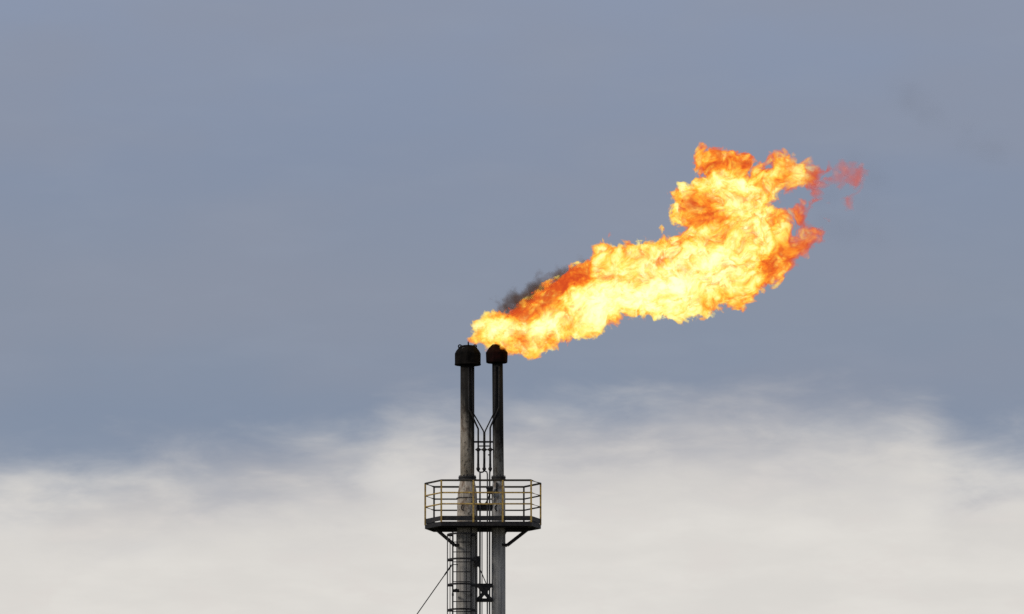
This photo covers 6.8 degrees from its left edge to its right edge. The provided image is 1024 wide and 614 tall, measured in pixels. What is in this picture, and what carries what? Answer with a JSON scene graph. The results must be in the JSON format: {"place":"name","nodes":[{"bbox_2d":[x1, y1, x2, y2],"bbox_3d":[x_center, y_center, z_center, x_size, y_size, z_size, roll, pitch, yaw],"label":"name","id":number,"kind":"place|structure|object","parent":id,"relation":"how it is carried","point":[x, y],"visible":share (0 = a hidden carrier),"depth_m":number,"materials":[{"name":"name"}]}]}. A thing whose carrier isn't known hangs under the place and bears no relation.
{"place":"outdoors","nodes":[
{"label":"outdoors","id":0,"kind":"place"},
{"bbox_2d":[0,0,1023,613],"label":"sky","id":1,"kind":"structure","parent":0,"point":[749,274],"materials":[{"name":"grey"}]},
{"label":"ground","id":2,"kind":"structure","parent":0,"visible":0},
{"bbox_2d":[417,564,457,613],"bbox_3d":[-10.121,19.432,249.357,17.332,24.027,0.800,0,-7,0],"label":"guy wire","id":3,"kind":"object","parent":2,"relation":"on","point":[436,586],"visible":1,"depth_m":250.70,"materials":[{"name":"metal"}]},
{"bbox_3d":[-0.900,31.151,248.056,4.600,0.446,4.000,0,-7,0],"label":"foundation","id":4,"kind":"structure","parent":2,"relation":"on","visible":0},
{"bbox_2d":[455,342,480,613],"bbox_3d":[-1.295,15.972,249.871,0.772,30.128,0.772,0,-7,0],"label":"flare stack","id":5,"kind":"object","parent":4,"relation":"on","point":[466,356],"visible":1,"depth_m":251.03,"materials":[{"name":"paint"}]},
{"bbox_2d":[447,528,475,613],"bbox_3d":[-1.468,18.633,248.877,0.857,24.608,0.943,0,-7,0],"label":"caged ladder","id":6,"kind":"object","parent":5,"relation":"attached to","point":[456,590],"visible":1,"depth_m":250.27,"materials":[{"name":"black metal"}]},
{"bbox_2d":[476,556,486,583],"bbox_3d":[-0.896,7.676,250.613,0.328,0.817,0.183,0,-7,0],"label":"stay cable","id":7,"kind":"object","parent":5,"relation":"attached to","point":[477,561],"visible":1,"depth_m":250.56,"materials":[{"name":"metal"}]},
{"bbox_2d":[424,479,541,546],"bbox_3d":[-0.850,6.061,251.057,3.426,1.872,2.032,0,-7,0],"label":"access platform","id":8,"kind":"structure","parent":5,"relation":"attached to","point":[523,527],"depth_m":250.17,"materials":[{"name":"black metal"}]},
{"bbox_2d":[477,505,491,509],"bbox_3d":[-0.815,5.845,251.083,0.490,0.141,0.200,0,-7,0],"label":"tie beam","id":9,"kind":"structure","parent":5,"relation":"attached to","point":[483,507],"depth_m":250.98,"materials":[{"name":"black metal"}]},
{"bbox_2d":[468,366,499,613],"bbox_3d":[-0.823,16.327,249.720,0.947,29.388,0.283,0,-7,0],"label":"pilot gas manifold","id":10,"kind":"object","parent":4,"relation":"on","point":[483,449],"visible":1,"depth_m":251.14,"materials":[{"name":"black metal"}]},
{"bbox_2d":[479,487,492,502],"bbox_3d":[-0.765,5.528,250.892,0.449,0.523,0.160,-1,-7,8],"label":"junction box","id":11,"kind":"object","parent":10,"relation":"attached to","point":[489,489],"visible":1,"depth_m":250.84,"materials":[{"name":"black metal"}]},
{"bbox_2d":[486,341,507,613],"bbox_3d":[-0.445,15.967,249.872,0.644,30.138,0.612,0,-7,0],"label":"flare stack","id":12,"kind":"object","parent":4,"relation":"on","point":[496,355],"visible":1,"depth_m":251.01,"materials":[{"name":"grey paint"}]},
{"bbox_2d":[476,583,492,601],"bbox_3d":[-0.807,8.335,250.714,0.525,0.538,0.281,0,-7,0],"label":"tie frame","id":13,"kind":"object","parent":12,"relation":"attached to","point":[483,588],"visible":1,"depth_m":250.60,"materials":[{"name":"black metal"}]}
]}

